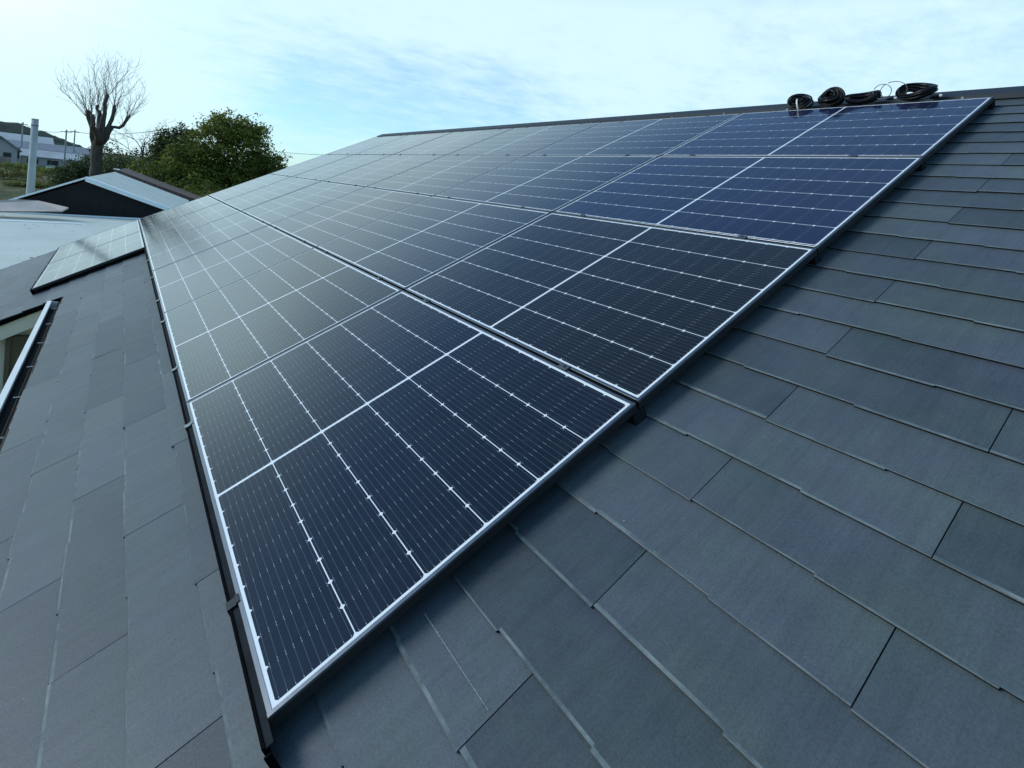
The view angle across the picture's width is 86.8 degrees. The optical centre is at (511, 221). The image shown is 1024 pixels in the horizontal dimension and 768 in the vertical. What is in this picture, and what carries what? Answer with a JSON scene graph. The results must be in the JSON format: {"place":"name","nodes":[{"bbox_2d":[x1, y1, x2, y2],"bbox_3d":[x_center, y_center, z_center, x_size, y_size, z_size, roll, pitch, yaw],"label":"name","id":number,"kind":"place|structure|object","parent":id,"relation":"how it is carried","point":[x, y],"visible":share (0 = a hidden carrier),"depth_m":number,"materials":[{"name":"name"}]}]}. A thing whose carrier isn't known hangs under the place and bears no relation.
{"place":"outdoors","nodes":[
{"label":"outdoors","id":0,"kind":"place"},
{"bbox_2d":[0,156,11,164],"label":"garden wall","id":1,"kind":"structure","parent":0,"point":[5,159],"depth_m":101.91,"materials":[{"name":"grey concrete"}]},
{"bbox_2d":[0,132,53,143],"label":"long barn","id":2,"kind":"structure","parent":0,"point":[13,136],"depth_m":153.43,"materials":[{"name":"grey metal"}]},
{"bbox_2d":[0,121,105,156],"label":"hill","id":3,"kind":"structure","parent":0,"point":[7,127],"depth_m":454.61,"materials":[{"name":"green plant"}]},
{"bbox_2d":[0,212,140,268],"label":"metal roof shed","id":4,"kind":"structure","parent":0,"point":[24,236],"depth_m":13.44,"materials":[{"name":"white metal"}]},
{"bbox_2d":[0,152,256,199],"bbox_3d":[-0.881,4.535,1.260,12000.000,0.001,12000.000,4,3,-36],"label":"ground","id":5,"kind":"structure","parent":0,"point":[7,192],"depth_m":55.99,"materials":[{"name":"green plant"}]},
{"bbox_2d":[0,136,21,163],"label":"farmhouse","id":6,"kind":"object","parent":5,"relation":"on","point":[8,148],"visible":0.79,"depth_m":109.33,"materials":[{"name":"grey paint"}]},
{"bbox_2d":[3,152,10,156],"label":"window","id":7,"kind":"structure","parent":6,"relation":"in","point":[5,154],"depth_m":109.22,"materials":[{"name":"black glass"}]},
{"bbox_2d":[18,122,27,162],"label":"power pole","id":8,"kind":"object","parent":5,"relation":"on","point":[20,160],"visible":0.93,"depth_m":125.19,"materials":[{"name":"grey wood"}]},
{"bbox_2d":[0,166,51,180],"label":"shrub","id":9,"kind":"object","parent":5,"relation":"on","point":[12,172],"visible":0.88,"depth_m":67.27,"materials":[{"name":"green plant"}]},
{"bbox_2d":[0,178,52,187],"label":"shrub","id":10,"kind":"object","parent":5,"relation":"on","point":[38,184],"visible":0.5,"depth_m":57.49,"materials":[{"name":"green plant"}]},
{"bbox_2d":[0,161,52,171],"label":"shrub","id":11,"kind":"object","parent":5,"relation":"on","point":[20,165],"visible":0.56,"depth_m":86.67,"materials":[{"name":"green plant"}]},
{"bbox_2d":[26,118,38,193],"bbox_3d":[-19.952,-1.422,22.450,0.310,5.700,0.310,4,3,-36],"label":"utility pole","id":12,"kind":"object","parent":5,"relation":"on","point":[31,175],"visible":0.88,"depth_m":22.31,"materials":[{"name":"concrete"}]},
{"bbox_2d":[0,199,68,213],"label":"roof","id":13,"kind":"structure","parent":5,"relation":"on","point":[16,205],"depth_m":15.19,"materials":[{"name":"grey metal"}]},
{"bbox_2d":[36,167,58,174],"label":"shrub","id":14,"kind":"object","parent":5,"relation":"on","point":[46,171],"visible":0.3,"depth_m":84.28,"materials":[{"name":"green plant"}]},
{"bbox_2d":[7,139,90,160],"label":"long barn","id":15,"kind":"structure","parent":5,"relation":"on","point":[51,147],"depth_m":141.78,"materials":[{"name":"grey metal"}]},
{"bbox_2d":[19,148,84,167],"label":"greenhouse","id":16,"kind":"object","parent":5,"relation":"on","point":[44,158],"visible":0.62,"depth_m":121.62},
{"bbox_2d":[61,130,71,163],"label":"power pole","id":17,"kind":"object","parent":5,"relation":"on","point":[64,159],"visible":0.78,"depth_m":114.98,"materials":[{"name":"grey wood"}]},
{"bbox_2d":[44,155,104,188],"bbox_3d":[-32.460,-2.900,40.671,4.484,4.421,4.007,4,3,-36],"label":"shrub","id":18,"kind":"object","parent":5,"relation":"on","point":[64,173],"visible":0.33,"depth_m":39.82,"materials":[{"name":"green plant"}]},
{"bbox_2d":[73,130,76,152],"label":"power pole","id":19,"kind":"object","parent":5,"relation":"on","point":[74,131],"visible":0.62,"depth_m":142.85,"materials":[{"name":"grey concrete"}]},
{"bbox_2d":[9,172,188,217],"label":"gabled shed","id":20,"kind":"structure","parent":5,"relation":"on","point":[114,194],"depth_m":17.94,"materials":[{"name":"black paint"}]},
{"bbox_2d":[51,46,148,176],"bbox_3d":[-27.015,-5.966,35.601,5.733,12.057,4.726,4,3,-36],"label":"bare tree","id":21,"kind":"object","parent":5,"relation":"on","point":[99,132],"visible":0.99,"depth_m":35.41,"materials":[{"name":"brown plant"}]},
{"bbox_2d":[66,140,138,175],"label":"shrub","id":22,"kind":"object","parent":5,"relation":"on","point":[115,154],"visible":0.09,"depth_m":42.95,"materials":[{"name":"green plant"}]},
{"bbox_2d":[85,151,147,174],"bbox_3d":[-28.953,-2.851,40.734,5.668,5.078,5.114,4,3,-36],"label":"shrub","id":23,"kind":"object","parent":5,"relation":"on","point":[112,167],"visible":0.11,"depth_m":39.96,"materials":[{"name":"green plant"}]},
{"bbox_2d":[106,119,174,159],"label":"bare tree","id":24,"kind":"object","parent":5,"relation":"on","point":[144,144],"visible":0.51,"depth_m":45.42,"materials":[{"name":"plant"}]},
{"bbox_2d":[107,154,176,186],"bbox_3d":[-25.619,-2.281,38.316,5.316,4.881,5.051,4,3,-36],"label":"shrub","id":25,"kind":"object","parent":5,"relation":"on","point":[143,171],"visible":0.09,"depth_m":37.63,"materials":[{"name":"green plant"}]},
{"bbox_2d":[130,120,209,180],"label":"evergreen tree","id":26,"kind":"object","parent":5,"relation":"on","point":[157,148],"visible":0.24,"depth_m":40.52,"materials":[{"name":"green plant"}]},
{"bbox_2d":[165,172,222,195],"bbox_3d":[-20.892,-1.261,35.449,6.161,4.156,5.402,4,3,-36],"label":"shrub","id":27,"kind":"object","parent":5,"relation":"on","point":[188,188],"visible":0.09,"depth_m":35.12,"materials":[{"name":"green plant"}]},
{"bbox_2d":[196,185,217,196],"bbox_3d":[-18.028,-0.505,33.575,4.598,3.444,4.235,4,3,-36],"label":"shrub","id":28,"kind":"object","parent":5,"relation":"on","point":[204,194],"visible":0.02,"depth_m":32.95,"materials":[{"name":"green plant"}]},
{"bbox_2d":[141,107,292,192],"bbox_3d":[-20.720,-3.882,39.472,10.641,9.020,6.794,4,3,-36],"label":"evergreen tree","id":29,"kind":"object","parent":5,"relation":"on","point":[213,163],"visible":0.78,"depth_m":38.06,"materials":[{"name":"green plant"}]},
{"bbox_2d":[0,86,1023,767],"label":"house","id":30,"kind":"structure","parent":5,"relation":"on","point":[782,526],"depth_m":1.33,"materials":[{"name":"tile"}]},
{"bbox_2d":[2,334,29,389],"bbox_3d":[-4.984,1.886,5.849,0.770,1.380,0.060,4,3,-36],"label":"window","id":31,"kind":"structure","parent":30,"relation":"in","point":[14,345],"depth_m":5.63,"materials":[{"name":"glass"}]},
{"bbox_2d":[30,247,58,294],"bbox_3d":[-6.416,0.613,7.507,0.034,0.075,3.464,-27,21,-30],"label":"eave cover","id":32,"kind":"object","parent":30,"relation":"on","point":[31,291],"visible":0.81,"depth_m":6.67,"materials":[{"name":"black metal"}]},
{"bbox_2d":[32,231,144,290],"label":"solar panel","id":33,"kind":"object","parent":30,"relation":"attached to","point":[83,261],"visible":0.95,"depth_m":6.89,"materials":[{"name":"glass"}]},
{"bbox_2d":[49,220,141,262],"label":"solar panel","id":34,"kind":"object","parent":30,"relation":"attached to","point":[92,241],"visible":0.85,"depth_m":8.41,"materials":[{"name":"glass"}]},
{"bbox_2d":[144,248,273,755],"bbox_3d":[-2.480,0.696,3.860,0.034,0.075,6.918,-27,21,-30],"label":"eave cover","id":35,"kind":"object","parent":30,"relation":"on","point":[264,733],"visible":1,"depth_m":1.46,"materials":[{"name":"black metal"}]},
{"bbox_2d":[264,752,280,767],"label":"end bracket","id":36,"kind":"object","parent":30,"relation":"attached to","point":[270,760],"visible":1,"depth_m":1.05,"materials":[{"name":"black metal"}]},
{"bbox_2d":[217,200,646,425],"bbox_3d":[-2.623,0.060,5.878,0.052,0.085,10.382,-27,21,-30],"label":"mounting rail","id":37,"kind":"object","parent":30,"relation":"attached to","point":[639,416],"visible":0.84,"depth_m":1.70,"materials":[{"name":"grey metal"}]},
{"bbox_2d":[139,195,219,229],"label":"solar panel","id":38,"kind":"object","parent":37,"relation":"attached to","point":[155,219],"visible":0.85,"depth_m":9.00,"materials":[{"name":"glass"}]},
{"bbox_2d":[142,202,239,245],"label":"solar panel","id":39,"kind":"object","parent":37,"relation":"attached to","point":[179,225],"visible":0.82,"depth_m":7.58,"materials":[{"name":"glass"}]},
{"bbox_2d":[146,211,267,270],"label":"solar panel","id":40,"kind":"object","parent":37,"relation":"attached to","point":[173,249],"visible":0.86,"depth_m":6.16,"materials":[{"name":"glass"}]},
{"bbox_2d":[152,225,313,312],"bbox_3d":[-2.568,0.358,4.883,1.141,0.030,1.722,-27,21,-30],"label":"solar panel","id":41,"kind":"object","parent":37,"relation":"attached to","point":[193,277],"visible":0.86,"depth_m":4.72,"materials":[{"name":"glass"}]},
{"bbox_2d":[208,174,288,201],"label":"solar panel","id":42,"kind":"object","parent":37,"relation":"on","point":[243,188],"visible":0.79,"depth_m":9.59,"materials":[{"name":"glass"}]},
{"bbox_2d":[222,177,320,211],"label":"solar panel","id":43,"kind":"object","parent":37,"relation":"on","point":[242,202],"visible":0.8,"depth_m":8.16,"materials":[{"name":"glass"}]},
{"bbox_2d":[163,247,401,402],"bbox_3d":[-1.561,0.534,3.485,1.141,0.030,1.722,-27,21,-30],"label":"solar panel","id":44,"kind":"object","parent":37,"relation":"attached to","point":[221,336],"visible":0.84,"depth_m":3.26,"materials":[{"name":"glass"}]},
{"bbox_2d":[242,181,363,225],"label":"solar panel","id":45,"kind":"object","parent":37,"relation":"on","point":[291,204],"visible":0.77,"depth_m":6.75,"materials":[{"name":"glass"}]},
{"bbox_2d":[270,187,430,247],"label":"solar panel","id":46,"kind":"object","parent":37,"relation":"on","point":[318,225],"visible":0.8,"depth_m":5.32,"materials":[{"name":"glass"}]},
{"bbox_2d":[186,290,636,727],"bbox_3d":[-0.554,0.710,2.087,1.141,0.030,1.722,-27,21,-30],"label":"solar panel","id":47,"kind":"object","parent":37,"relation":"attached to","point":[373,473],"visible":1,"depth_m":1.70,"materials":[{"name":"glass"}]},
{"bbox_2d":[316,196,550,290],"bbox_3d":[-0.673,0.081,4.067,1.141,0.030,1.722,-27,21,-30],"label":"solar panel","id":48,"kind":"object","parent":37,"relation":"on","point":[405,248],"visible":0.8,"depth_m":3.87,"materials":[{"name":"glass"}]},
{"bbox_2d":[405,212,816,407],"bbox_3d":[0.334,0.259,2.669,1.141,0.030,1.722,-27,21,-30],"label":"solar panel","id":49,"kind":"object","parent":37,"relation":"on","point":[640,315],"visible":0.93,"depth_m":2.36,"materials":[{"name":"glass"}]},
{"bbox_2d":[287,175,821,264],"bbox_3d":[-1.735,-0.391,6.461,0.052,0.085,10.382,-27,21,-30],"label":"mounting rail","id":50,"kind":"object","parent":30,"relation":"attached to","point":[816,259],"visible":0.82,"depth_m":2.29,"materials":[{"name":"grey metal"}]},
{"bbox_2d":[270,154,350,176],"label":"solar panel","id":51,"kind":"object","parent":50,"relation":"on","point":[305,166],"visible":0.68,"depth_m":10.17,"materials":[{"name":"glass"}]},
{"bbox_2d":[292,155,389,180],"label":"solar panel","id":52,"kind":"object","parent":50,"relation":"on","point":[335,168],"visible":0.71,"depth_m":8.76,"materials":[{"name":"glass"}]},
{"bbox_2d":[323,155,444,186],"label":"solar panel","id":53,"kind":"object","parent":50,"relation":"on","point":[376,171],"visible":0.73,"depth_m":7.34,"materials":[{"name":"glass"}]},
{"bbox_2d":[366,155,525,195],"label":"solar panel","id":54,"kind":"object","parent":50,"relation":"on","point":[438,175],"visible":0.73,"depth_m":5.92,"materials":[{"name":"glass"}]},
{"bbox_2d":[434,155,658,212],"bbox_3d":[0.215,-0.369,4.650,1.141,0.030,1.722,-27,21,-30],"label":"solar panel","id":55,"kind":"object","parent":50,"relation":"on","point":[549,183],"visible":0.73,"depth_m":4.48,"materials":[{"name":"glass"}]},
{"bbox_2d":[553,156,923,252],"bbox_3d":[1.222,-0.192,3.252,1.141,0.030,1.722,-27,21,-30],"label":"solar panel","id":56,"kind":"object","parent":50,"relation":"on","point":[820,204],"visible":0.88,"depth_m":3.00,"materials":[{"name":"glass"}]},
{"bbox_2d":[328,154,925,170],"bbox_3d":[-0.847,-0.842,7.044,0.052,0.085,10.382,-27,21,-30],"label":"mounting rail","id":57,"kind":"object","parent":30,"relation":"attached to","point":[922,167],"visible":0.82,"depth_m":2.88,"materials":[{"name":"grey metal"}]},
{"bbox_2d":[328,135,406,154],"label":"solar panel","id":58,"kind":"object","parent":57,"relation":"on","point":[356,148],"visible":0.77,"depth_m":10.76,"materials":[{"name":"glass"}]},
{"bbox_2d":[354,132,451,154],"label":"solar panel","id":59,"kind":"object","parent":57,"relation":"on","point":[399,145],"visible":0.76,"depth_m":9.34,"materials":[{"name":"glass"}]},
{"bbox_2d":[393,128,512,154],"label":"solar panel","id":60,"kind":"object","parent":57,"relation":"on","point":[449,143],"visible":0.77,"depth_m":7.93,"materials":[{"name":"glass"}]},
{"bbox_2d":[447,122,601,154],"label":"solar panel","id":61,"kind":"object","parent":57,"relation":"on","point":[522,141],"visible":0.76,"depth_m":6.51,"materials":[{"name":"glass"}]},
{"bbox_2d":[529,113,740,155],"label":"solar panel","id":62,"kind":"object","parent":57,"relation":"on","point":[654,137],"visible":0.76,"depth_m":5.08,"materials":[{"name":"glass"}]},
{"bbox_2d":[661,97,993,160],"bbox_3d":[2.110,-0.644,3.835,1.141,0.032,1.722,-27,21,-30],"label":"solar panel","id":63,"kind":"object","parent":57,"relation":"attached to","point":[925,130],"visible":0.91,"depth_m":3.62,"materials":[{"name":"glass"}]},
{"bbox_2d":[380,99,994,136],"bbox_3d":[0.041,-1.293,7.627,0.052,0.085,10.382,-27,21,-30],"label":"mounting rail","id":64,"kind":"object","parent":30,"relation":"attached to","point":[991,105],"visible":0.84,"depth_m":3.46,"materials":[{"name":"grey metal"}]},
{"bbox_2d":[787,93,813,109],"bbox_3d":[2.367,-0.986,4.470,0.202,0.189,0.119,4,-27,47],"label":"cable coil","id":65,"kind":"object","parent":64,"relation":"on","point":[797,101],"visible":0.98,"depth_m":4.46,"materials":[{"name":"black rubber"}]},
{"bbox_2d":[817,87,845,105],"bbox_3d":[2.537,-0.990,4.306,0.115,0.177,0.215,32,-3,-26],"label":"cable coil","id":66,"kind":"object","parent":64,"relation":"on","point":[832,96],"visible":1,"depth_m":4.26,"materials":[{"name":"black rubber"}]},
{"bbox_2d":[844,90,881,104],"bbox_3d":[2.660,-0.946,4.108,0.243,0.125,0.071,-3,-48,36],"label":"cable coil","id":67,"kind":"object","parent":64,"relation":"on","point":[864,98],"visible":1,"depth_m":4.10,"materials":[{"name":"black rubber"}]},
{"bbox_2d":[930,94,941,97],"bbox_3d":[2.897,-0.859,3.701,0.066,0.022,0.022,-3,22,36],"label":"cable plug","id":68,"kind":"object","parent":64,"relation":"attached to","point":[936,96],"visible":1,"depth_m":3.69,"materials":[{"name":"plastic"}]},
{"bbox_2d":[873,81,907,98],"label":"wire loops","id":69,"kind":"object","parent":30,"relation":"on","point":[890,87],"visible":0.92,"depth_m":3.97,"materials":[{"name":"plastic"}]},
{"bbox_2d":[895,83,937,100],"bbox_3d":[2.872,-0.923,3.845,0.190,0.096,0.259,-40,25,-19],"label":"cable coil","id":70,"kind":"object","parent":30,"relation":"on","point":[920,90],"visible":0.98,"depth_m":3.83,"materials":[{"name":"black rubber"}]},
{"bbox_2d":[110,168,200,201],"bbox_3d":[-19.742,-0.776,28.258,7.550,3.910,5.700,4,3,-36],"label":"roof ridge","id":71,"kind":"structure","parent":0,"point":[171,189],"depth_m":27.37,"materials":[{"name":"metal"}]},
{"bbox_2d":[0,0,1023,167],"label":"sky","id":72,"kind":"structure","parent":0,"point":[327,76],"materials":[{"name":"blue"}]}
]}

